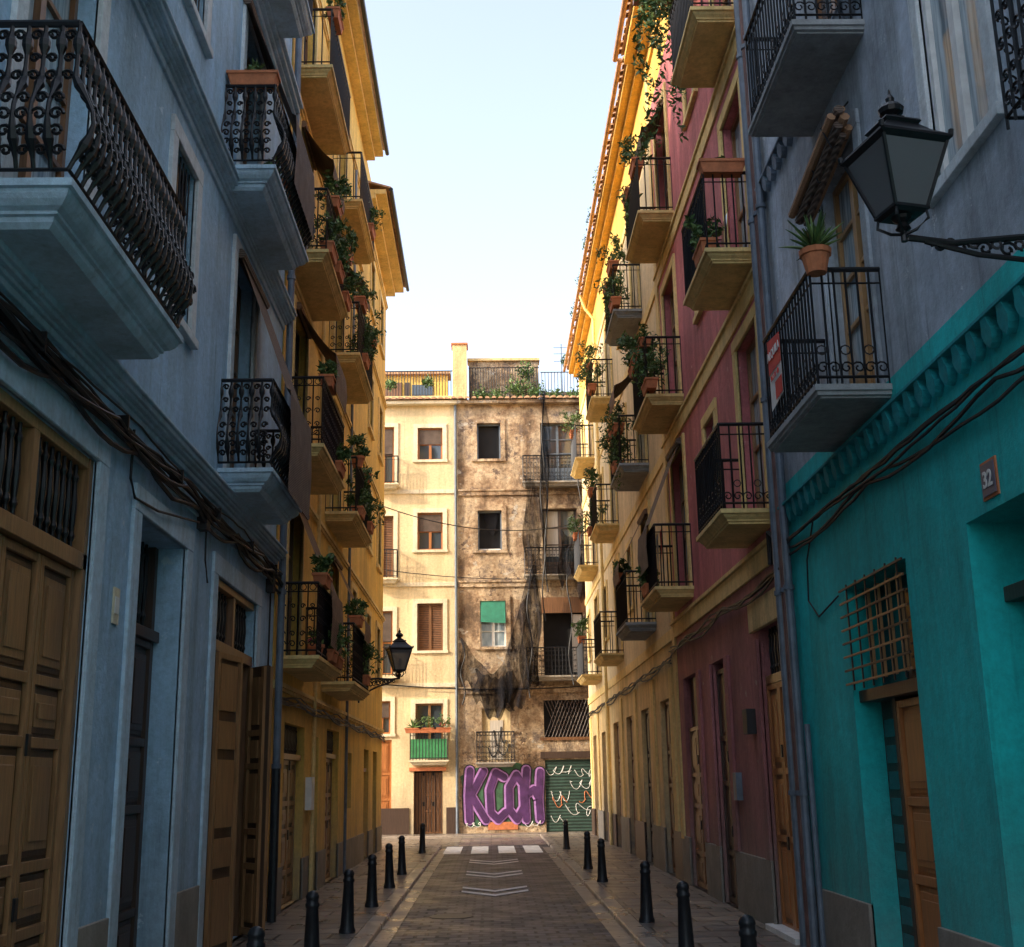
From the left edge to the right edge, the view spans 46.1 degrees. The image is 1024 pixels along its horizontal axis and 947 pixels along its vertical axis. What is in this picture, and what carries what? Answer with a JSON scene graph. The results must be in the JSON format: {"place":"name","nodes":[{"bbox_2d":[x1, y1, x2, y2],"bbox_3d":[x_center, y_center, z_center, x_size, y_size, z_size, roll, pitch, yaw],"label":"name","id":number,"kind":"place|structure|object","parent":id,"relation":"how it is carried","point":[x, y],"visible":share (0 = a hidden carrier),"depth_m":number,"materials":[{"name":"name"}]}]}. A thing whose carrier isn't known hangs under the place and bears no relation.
{"place":"outdoors","nodes":[
{"label":"outdoors","id":0,"kind":"place"},
{"bbox_2d":[365,0,627,399],"label":"sky","id":1,"kind":"structure","parent":0,"point":[495,112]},
{"bbox_2d":[382,836,619,946],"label":"road","id":2,"kind":"structure","parent":0,"point":[550,907],"depth_m":17.55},
{"bbox_2d":[369,847,638,946],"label":"gutter strip","id":3,"kind":"object","parent":2,"relation":"on","point":[613,927],"visible":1,"depth_m":17.18,"materials":[{"name":"stone"}]},
{"bbox_2d":[232,831,799,946],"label":"pavement","id":4,"kind":"structure","parent":0,"point":[713,925],"depth_m":16.88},
{"bbox_2d":[304,890,319,946],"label":"bollard","id":5,"kind":"object","parent":4,"relation":"on","point":[311,935],"visible":1,"depth_m":11.32,"materials":[{"name":"metal"}]},
{"bbox_2d":[266,0,385,919],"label":"walls","id":6,"kind":"structure","parent":4,"relation":"on","point":[364,798],"depth_m":23.08,"materials":[{"name":"yellow paint"}]},
{"bbox_2d":[287,36,335,654],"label":"windows","id":7,"kind":"structure","parent":6,"relation":"attached to","point":[291,545],"depth_m":18.68,"materials":[{"name":"brown wood"}]},
{"bbox_2d":[284,581,339,664],"bbox_3d":[-2.967,2.304,17.784,0.572,1.019,2.564,-1,-14,-1],"label":"balcony railing","id":8,"kind":"object","parent":6,"relation":"attached to","point":[323,609],"visible":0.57,"depth_m":16.68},
{"bbox_2d":[283,655,341,681],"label":"balcony slab","id":9,"kind":"structure","parent":6,"relation":"attached to","point":[311,668],"depth_m":16.99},
{"bbox_2d":[292,376,344,480],"bbox_3d":[-3.016,-0.603,18.525,0.572,1.019,2.564,-1,-14,-1],"label":"balcony railing","id":10,"kind":"object","parent":6,"relation":"attached to","point":[332,427],"visible":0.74,"depth_m":17.85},
{"bbox_2d":[299,512,342,653],"bbox_3d":[-2.921,1.532,17.982,0.670,2.210,1.300,-1,-14,-1],"label":"roller blind","id":11,"kind":"object","parent":6,"relation":"attached to","point":[337,611],"visible":0.63,"depth_m":17.82,"materials":[{"name":"wood"}]},
{"bbox_2d":[295,249,347,320],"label":"balcony slab","id":12,"kind":"structure","parent":6,"relation":"attached to","point":[317,280],"depth_m":18.92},
{"bbox_2d":[296,302,346,414],"bbox_3d":[-2.976,-1.774,18.773,0.670,1.410,1.300,-1,-14,-1],"label":"roller blind","id":13,"kind":"object","parent":6,"relation":"attached to","point":[327,352],"visible":0.88,"depth_m":18.64,"materials":[{"name":"fabric"}]},
{"bbox_2d":[280,725,365,904],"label":"doors","id":14,"kind":"structure","parent":6,"relation":"attached to","point":[291,757],"depth_m":18.21,"materials":[{"name":"brown wood"}]},
{"bbox_2d":[302,120,344,214],"bbox_3d":[-3.080,-4.947,19.581,0.570,0.960,1.400,-1,-14,-1],"label":"roller blind","id":15,"kind":"object","parent":6,"relation":"attached to","point":[322,161],"visible":0.66,"depth_m":19.34,"materials":[{"name":"fabric"}]},
{"bbox_2d":[301,64,350,154],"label":"balcony slab","id":16,"kind":"structure","parent":6,"relation":"attached to","point":[322,103],"depth_m":19.61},
{"bbox_2d":[301,8,350,140],"bbox_3d":[-3.117,-6.513,20.032,0.572,1.019,2.564,-1,-14,-1],"label":"balcony railing","id":17,"kind":"object","parent":6,"relation":"attached to","point":[336,59],"visible":0.77,"depth_m":19.61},
{"bbox_2d":[266,0,387,920],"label":"trim","id":18,"kind":"structure","parent":6,"relation":"attached to","point":[354,851],"depth_m":23.14,"materials":[{"name":"paint"}]},
{"bbox_2d":[310,443,344,494],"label":"balcony slab","id":19,"kind":"structure","parent":6,"relation":"attached to","point":[326,479],"depth_m":18.37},
{"bbox_2d":[282,3,384,891],"bbox_3d":[-3.374,0.025,25.378,0.105,16.000,16.702,-1,-14,-1],"label":"cable bundle","id":20,"kind":"object","parent":6,"relation":"attached to","point":[310,792],"visible":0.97,"depth_m":20.62,"materials":[{"name":"plastic"}]},
{"bbox_2d":[321,681,369,700],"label":"balcony slab","id":21,"kind":"structure","parent":6,"relation":"attached to","point":[346,690],"depth_m":21.11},
{"bbox_2d":[325,511,371,547],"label":"balcony slab","id":22,"kind":"structure","parent":6,"relation":"attached to","point":[348,529],"depth_m":22.30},
{"bbox_2d":[329,301,372,389],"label":"balcony railing","id":23,"kind":"object","parent":6,"relation":"attached to","point":[361,338],"visible":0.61,"depth_m":22.47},
{"bbox_2d":[336,622,368,689],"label":"balcony railing","id":24,"kind":"object","parent":6,"relation":"attached to","point":[358,658],"visible":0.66,"depth_m":21.56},
{"bbox_2d":[334,352,373,403],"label":"balcony slab","id":25,"kind":"structure","parent":6,"relation":"attached to","point":[359,390],"depth_m":23.22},
{"bbox_2d":[341,199,375,263],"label":"balcony slab","id":26,"kind":"structure","parent":6,"relation":"attached to","point":[354,214],"depth_m":23.92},
{"bbox_2d":[334,0,408,296],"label":"roof eaves","id":27,"kind":"object","parent":6,"relation":"attached to","point":[357,46],"visible":0.5,"depth_m":28.39,"materials":[{"name":"paint"}]},
{"bbox_2d":[358,628,413,702],"bbox_3d":[-2.797,4.238,26.663,1.168,1.638,0.562,3,-15,-15],"label":"street lamp","id":28,"kind":"object","parent":6,"relation":"attached to","point":[399,650],"visible":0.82,"depth_m":26.63,"materials":[{"name":"black metal"}]},
{"bbox_2d":[339,869,355,933],"bbox_3d":[-1.930,5.031,14.171,0.196,0.715,0.193,0,-15,-1],"label":"bollard","id":29,"kind":"object","parent":4,"relation":"on","point":[347,921],"visible":1,"depth_m":14.11,"materials":[{"name":"metal"}]},
{"bbox_2d":[579,82,680,875],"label":"walls","id":30,"kind":"structure","parent":4,"relation":"on","point":[626,502],"depth_m":27.70,"materials":[{"name":"paint"}]},
{"bbox_2d":[563,56,642,844],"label":"roof eaves","id":31,"kind":"object","parent":30,"relation":"attached to","point":[622,113],"visible":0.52,"depth_m":31.03,"materials":[{"name":"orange paint"}]},
{"bbox_2d":[605,309,641,345],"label":"balcony slab","id":32,"kind":"structure","parent":30,"relation":"attached to","point":[627,320],"depth_m":25.37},
{"bbox_2d":[610,463,648,491],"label":"balcony slab","id":33,"kind":"structure","parent":30,"relation":"attached to","point":[632,477],"depth_m":24.61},
{"bbox_2d":[579,149,683,880],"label":"trim","id":34,"kind":"structure","parent":30,"relation":"attached to","point":[660,848],"depth_m":26.71,"materials":[{"name":"beige paint"}]},
{"bbox_2d":[616,570,655,631],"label":"balcony railing","id":35,"kind":"object","parent":30,"relation":"attached to","point":[621,603],"visible":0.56,"depth_m":24.13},
{"bbox_2d":[617,701,675,872],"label":"doors","id":36,"kind":"structure","parent":30,"relation":"attached to","point":[670,777],"depth_m":25.11,"materials":[{"name":"brown wood"}]},
{"bbox_2d":[676,881,694,946],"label":"bollard","id":37,"kind":"object","parent":4,"relation":"on","point":[685,934],"visible":1,"depth_m":11.68,"materials":[{"name":"metal"}]},
{"label":"ground","id":38,"kind":"structure","parent":0,"visible":0},
{"bbox_2d":[0,0,291,946],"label":"walls","id":39,"kind":"structure","parent":38,"relation":"on","point":[180,384],"depth_m":11.24,"materials":[{"name":"blue paint"}]},
{"bbox_2d":[0,177,183,359],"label":"balcony slab","id":40,"kind":"structure","parent":39,"relation":"attached to","point":[57,234],"depth_m":7.38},
{"bbox_2d":[0,20,196,328],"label":"balcony railing","id":41,"kind":"object","parent":39,"relation":"attached to","point":[166,264],"visible":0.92,"depth_m":7.22,"materials":[{"name":"black metal"}]},
{"bbox_2d":[0,388,253,946],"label":"doors","id":42,"kind":"structure","parent":39,"relation":"attached to","point":[42,581],"depth_m":8.10,"materials":[{"name":"brown wood"}]},
{"bbox_2d":[202,651,242,946],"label":"open door leaf","id":43,"kind":"object","parent":42,"relation":"attached to","point":[221,836],"visible":0.8,"depth_m":12.67,"materials":[{"name":"brown wood"}]},
{"bbox_2d":[238,665,272,935],"bbox_3d":[-3.013,3.817,14.164,0.126,3.060,0.388,11,-19,-40],"label":"open door leaf","id":44,"kind":"object","parent":42,"relation":"attached to","point":[253,875],"visible":0.86,"depth_m":14.09,"materials":[{"name":"brown wood"}]},
{"bbox_2d":[13,0,250,467],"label":"windows","id":45,"kind":"structure","parent":39,"relation":"attached to","point":[53,9],"depth_m":8.74,"materials":[{"name":"grey wood"}]},
{"bbox_2d":[0,291,283,664],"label":"cable bundle","id":46,"kind":"object","parent":39,"relation":"attached to","point":[33,342],"visible":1,"depth_m":9.30,"materials":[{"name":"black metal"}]},
{"bbox_2d":[0,0,302,946],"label":"trim","id":47,"kind":"structure","parent":39,"relation":"attached to","point":[32,296],"depth_m":10.60,"materials":[{"name":"paint"}]},
{"bbox_2d":[216,378,290,487],"bbox_3d":[-2.864,-0.332,14.046,0.719,0.962,2.236,-1,-14,-1],"label":"balcony railing","id":48,"kind":"object","parent":39,"relation":"attached to","point":[280,410],"visible":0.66,"depth_m":13.14,"materials":[{"name":"black metal"}]},
{"bbox_2d":[217,467,301,524],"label":"balcony slab","id":49,"kind":"structure","parent":39,"relation":"attached to","point":[264,495],"depth_m":13.32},
{"bbox_2d":[221,84,315,250],"bbox_3d":[-2.915,-3.633,14.656,0.719,0.962,2.686,-1,-14,-1],"label":"balcony railing","id":50,"kind":"object","parent":39,"relation":"attached to","point":[285,152],"visible":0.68,"depth_m":13.55,"materials":[{"name":"black metal"}]},
{"bbox_2d":[226,58,280,91],"bbox_3d":[-2.938,-4.564,13.689,0.580,0.383,0.295,-1,-14,-1],"label":"potted plant","id":51,"kind":"object","parent":50,"relation":"on","point":[253,73],"visible":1,"depth_m":13.59,"materials":[{"name":"orange plant"}]},
{"bbox_2d":[231,164,308,269],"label":"balcony slab","id":52,"kind":"structure","parent":39,"relation":"attached to","point":[260,195],"depth_m":14.14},
{"bbox_2d":[239,249,311,519],"bbox_3d":[-2.857,-1.020,14.454,0.710,2.910,1.600,-1,-14,-1],"label":"roller blind","id":53,"kind":"object","parent":39,"relation":"attached to","point":[299,477],"visible":1,"depth_m":14.30,"materials":[{"name":"fabric"}]},
{"bbox_2d":[243,0,314,237],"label":"roller blind","id":54,"kind":"object","parent":39,"relation":"attached to","point":[304,180],"visible":0.91,"depth_m":14.90,"materials":[{"name":"fabric"}]},
{"bbox_2d":[267,38,301,922],"bbox_3d":[-3.193,-2.041,17.289,0.130,16.000,0.124,-1,-14,-1],"label":"drainpipe","id":55,"kind":"object","parent":39,"relation":"attached to","point":[274,832],"visible":0.56,"depth_m":16.01,"materials":[{"name":"metal"}]},
{"bbox_2d":[269,0,314,37],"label":"balcony slab","id":56,"kind":"structure","parent":39,"relation":"attached to","point":[292,18],"depth_m":16.00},
{"bbox_2d":[382,405,458,833],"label":"walls","id":57,"kind":"structure","parent":38,"relation":"on","point":[430,668],"depth_m":42.25,"materials":[{"name":"beige paint"}]},
{"bbox_2d":[381,428,442,833],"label":"windows","id":58,"kind":"structure","parent":57,"relation":"attached to","point":[428,791],"depth_m":41.93,"materials":[{"name":"orange wood"}]},
{"bbox_2d":[381,423,455,834],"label":"trim","id":59,"kind":"structure","parent":57,"relation":"attached to","point":[394,821],"depth_m":41.98,"materials":[{"name":"paint"}]},
{"bbox_2d":[385,342,467,405],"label":"roof","id":60,"kind":"structure","parent":57,"relation":"on","point":[410,390],"depth_m":45.52,"materials":[{"name":"paint"}]},
{"bbox_2d":[454,404,458,833],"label":"drainpipe","id":61,"kind":"object","parent":57,"relation":"attached to","point":[456,621],"visible":1,"depth_m":41.88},
{"bbox_2d":[346,833,663,946],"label":"kerb","id":62,"kind":"structure","parent":38,"relation":"on","point":[638,933],"depth_m":17.70,"materials":[{"name":"stone"}]},
{"bbox_2d":[457,404,590,833],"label":"walls","id":63,"kind":"structure","parent":38,"relation":"on","point":[530,720],"depth_m":42.44,"materials":[{"name":"paint"}]},
{"bbox_2d":[385,354,578,399],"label":"rooftop shrubs","id":64,"kind":"object","parent":63,"relation":"on","point":[391,384],"visible":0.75,"depth_m":44.94,"materials":[{"name":"green plant"}]},
{"bbox_2d":[463,765,544,824],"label":"graffiti letter","id":65,"kind":"object","parent":63,"relation":"attached to","point":[502,809],"visible":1,"depth_m":40.55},
{"bbox_2d":[462,763,545,826],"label":"graffiti outline","id":66,"kind":"object","parent":63,"relation":"attached to","point":[487,777],"visible":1,"depth_m":40.58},
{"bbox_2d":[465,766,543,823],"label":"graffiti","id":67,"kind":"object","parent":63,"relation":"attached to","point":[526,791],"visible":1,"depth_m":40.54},
{"bbox_2d":[457,344,578,404],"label":"roof","id":68,"kind":"structure","parent":63,"relation":"on","point":[488,374],"depth_m":45.46,"materials":[{"name":"paint"}]},
{"bbox_2d":[457,391,585,719],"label":"debris netting","id":69,"kind":"object","parent":63,"relation":"attached to","point":[507,684],"visible":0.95,"depth_m":41.42,"materials":[{"name":"black"}]},
{"bbox_2d":[458,419,589,757],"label":"trim","id":70,"kind":"structure","parent":63,"relation":"attached to","point":[519,583],"depth_m":42.32,"materials":[{"name":"paint"}]},
{"bbox_2d":[477,424,591,831],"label":"windows","id":71,"kind":"structure","parent":63,"relation":"attached to","point":[492,623],"depth_m":41.88,"materials":[{"name":"white paint"}]},
{"bbox_2d":[648,0,781,923],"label":"walls","id":72,"kind":"structure","parent":38,"relation":"on","point":[729,635],"depth_m":17.39,"materials":[{"name":"red paint"}]},
{"bbox_2d":[612,0,660,79],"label":"roof eaves","id":73,"kind":"object","parent":72,"relation":"on","point":[625,45],"visible":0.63,"depth_m":23.16,"materials":[{"name":"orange paint"}]},
{"bbox_2d":[625,157,672,248],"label":"balcony railing","id":74,"kind":"object","parent":72,"relation":"attached to","point":[634,198],"visible":0.8,"depth_m":20.94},
{"bbox_2d":[625,210,673,263],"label":"balcony slab","id":75,"kind":"structure","parent":72,"relation":"attached to","point":[648,235],"depth_m":21.25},
{"bbox_2d":[632,336,682,422],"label":"balcony railing","id":76,"kind":"object","parent":72,"relation":"attached to","point":[637,401],"visible":0.65,"depth_m":20.06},
{"bbox_2d":[628,342,670,396],"bbox_3d":[2.314,-1.788,19.979,0.785,0.898,0.705,11,-19,-40],"label":"potted plant","id":77,"kind":"object","parent":76,"relation":"on","point":[649,382],"visible":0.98,"depth_m":19.88,"materials":[{"name":"green plant"}]},
{"bbox_2d":[633,393,683,433],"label":"balcony slab","id":78,"kind":"structure","parent":72,"relation":"attached to","point":[657,413],"depth_m":20.37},
{"bbox_2d":[637,437,680,576],"bbox_3d":[2.493,0.594,20.227,0.690,2.160,1.200,-1,-14,-1],"label":"roller blind","id":79,"kind":"object","parent":72,"relation":"attached to","point":[642,557],"visible":1,"depth_m":20.11,"materials":[{"name":"fabric"}]},
{"bbox_2d":[631,0,687,164],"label":"hanging vine","id":80,"kind":"object","parent":72,"relation":"attached to","point":[655,11],"visible":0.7,"depth_m":18.59,"materials":[{"name":"green plant"}]},
{"bbox_2d":[640,586,693,611],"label":"balcony slab","id":81,"kind":"structure","parent":72,"relation":"attached to","point":[666,598],"depth_m":19.41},
{"bbox_2d":[641,523,693,600],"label":"balcony railing","id":82,"kind":"object","parent":72,"relation":"attached to","point":[651,578],"visible":0.59,"depth_m":19.27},
{"bbox_2d":[669,0,732,70],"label":"balcony railing","id":83,"kind":"object","parent":72,"relation":"attached to","point":[679,12],"visible":0.69,"depth_m":16.33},
{"bbox_2d":[671,6,734,87],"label":"balcony slab","id":84,"kind":"structure","parent":72,"relation":"attached to","point":[707,33],"depth_m":15.77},
{"bbox_2d":[644,0,778,923],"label":"trim","id":85,"kind":"structure","parent":72,"relation":"attached to","point":[756,888],"depth_m":16.94,"materials":[{"name":"paint"}]},
{"bbox_2d":[661,0,766,585],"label":"windows","id":86,"kind":"structure","parent":72,"relation":"attached to","point":[753,387],"depth_m":15.83,"materials":[{"name":"beige wood"}]},
{"bbox_2d":[681,171,749,295],"bbox_3d":[2.603,-2.984,15.310,0.612,1.019,1.664,-1,-14,-1],"label":"balcony railing","id":87,"kind":"object","parent":72,"relation":"attached to","point":[696,209],"visible":0.66,"depth_m":14.78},
{"bbox_2d":[696,155,744,177],"bbox_3d":[2.552,-3.772,14.685,0.580,0.279,0.220,-1,-14,-1],"label":"planter box","id":88,"kind":"object","parent":87,"relation":"on","point":[717,167],"visible":0.99,"depth_m":14.58,"materials":[{"name":"ceramic"}]},
{"bbox_2d":[683,247,751,310],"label":"balcony slab","id":89,"kind":"structure","parent":72,"relation":"attached to","point":[719,277],"depth_m":14.90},
{"bbox_2d":[682,214,724,267],"bbox_3d":[2.368,-2.922,14.826,0.539,0.628,0.580,-1,-14,-1],"label":"potted plant","id":90,"kind":"object","parent":89,"relation":"on","point":[698,243],"visible":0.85,"depth_m":14.76,"materials":[{"name":"green plant"}]},
{"bbox_2d":[669,531,778,799],"bbox_3d":[2.871,3.029,16.877,0.130,2.973,8.304,-1,-14,-1],"label":"cable bundle","id":91,"kind":"object","parent":72,"relation":"attached to","point":[749,721],"visible":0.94,"depth_m":14.91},
{"bbox_2d":[694,422,768,533],"bbox_3d":[2.655,0.107,14.522,0.612,1.019,1.664,-1,-14,-1],"label":"balcony railing","id":92,"kind":"object","parent":72,"relation":"attached to","point":[710,493],"visible":0.85,"depth_m":14.10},
{"bbox_2d":[696,508,770,548],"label":"balcony slab","id":93,"kind":"structure","parent":72,"relation":"attached to","point":[726,528],"depth_m":13.99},
{"bbox_2d":[689,624,799,944],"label":"doors","id":94,"kind":"structure","parent":72,"relation":"attached to","point":[787,929],"depth_m":14.08,"materials":[{"name":"brown wood"}]},
{"bbox_2d":[733,0,825,946],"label":"drainpipe","id":95,"kind":"object","parent":72,"relation":"attached to","point":[805,862],"visible":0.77,"depth_m":12.82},
{"bbox_2d":[749,0,1023,946],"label":"walls","id":96,"kind":"structure","parent":38,"relation":"on","point":[943,528],"depth_m":8.85,"materials":[{"name":"teal paint"}]},
{"bbox_2d":[744,0,862,120],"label":"balcony railing","id":97,"kind":"object","parent":96,"relation":"attached to","point":[777,39],"visible":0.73,"depth_m":11.26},
{"bbox_2d":[748,19,864,136],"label":"balcony slab","id":98,"kind":"structure","parent":96,"relation":"attached to","point":[813,58],"depth_m":10.87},
{"bbox_2d":[788,101,852,226],"bbox_3d":[2.836,-2.846,11.031,0.296,0.738,1.390,0,-14,-3],"label":"rolled reed blind","id":99,"kind":"object","parent":96,"relation":"attached to","point":[829,147],"visible":0.96,"depth_m":10.84,"materials":[{"name":"wicker"}]},
{"bbox_2d":[762,267,890,437],"bbox_3d":[2.725,-0.998,10.599,0.616,1.019,1.714,-1,-14,-1],"label":"balcony railing","id":100,"kind":"object","parent":96,"relation":"attached to","point":[778,419],"visible":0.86,"depth_m":10.01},
{"bbox_2d":[767,331,782,411],"bbox_3d":[2.377,-0.945,10.884,0.014,0.670,0.460,-1,-14,-1],"label":"for rent banner","id":101,"kind":"object","parent":100,"relation":"attached to","point":[774,363],"visible":1,"depth_m":10.87,"materials":[{"name":"red plastic"}]},
{"bbox_2d":[778,210,844,276],"bbox_3d":[2.499,-1.905,9.925,0.514,0.551,0.699,-1,-14,-1],"label":"aloe plant","id":102,"kind":"object","parent":100,"relation":"on","point":[815,249],"visible":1,"depth_m":9.82,"materials":[{"name":"green plant"}]},
{"bbox_2d":[766,383,892,452],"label":"balcony slab","id":103,"kind":"structure","parent":96,"relation":"attached to","point":[827,417],"depth_m":10.17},
{"bbox_2d":[754,0,1023,946],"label":"trim","id":104,"kind":"structure","parent":96,"relation":"attached to","point":[848,922],"depth_m":9.02,"materials":[{"name":"paint"}]},
{"bbox_2d":[777,345,1023,616],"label":"cable bundle","id":105,"kind":"object","parent":96,"relation":"attached to","point":[956,403],"visible":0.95,"depth_m":8.98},
{"bbox_2d":[817,0,988,702],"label":"windows","id":106,"kind":"structure","parent":96,"relation":"attached to","point":[958,85],"depth_m":9.80,"materials":[{"name":"brown wood"}]},
{"bbox_2d":[837,89,1023,261],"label":"street lamp","id":107,"kind":"object","parent":96,"relation":"attached to","point":[891,164],"visible":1,"depth_m":5.88,"materials":[{"name":"black metal"}]},
{"bbox_2d":[881,580,1023,946],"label":"doors","id":108,"kind":"structure","parent":96,"relation":"attached to","point":[913,848],"depth_m":9.75,"materials":[{"name":"orange wood"}]},
{"bbox_2d":[990,0,1023,129],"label":"balcony railing","id":109,"kind":"object","parent":96,"relation":"attached to","point":[1000,45],"visible":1,"depth_m":6.66,"materials":[{"name":"black metal"}]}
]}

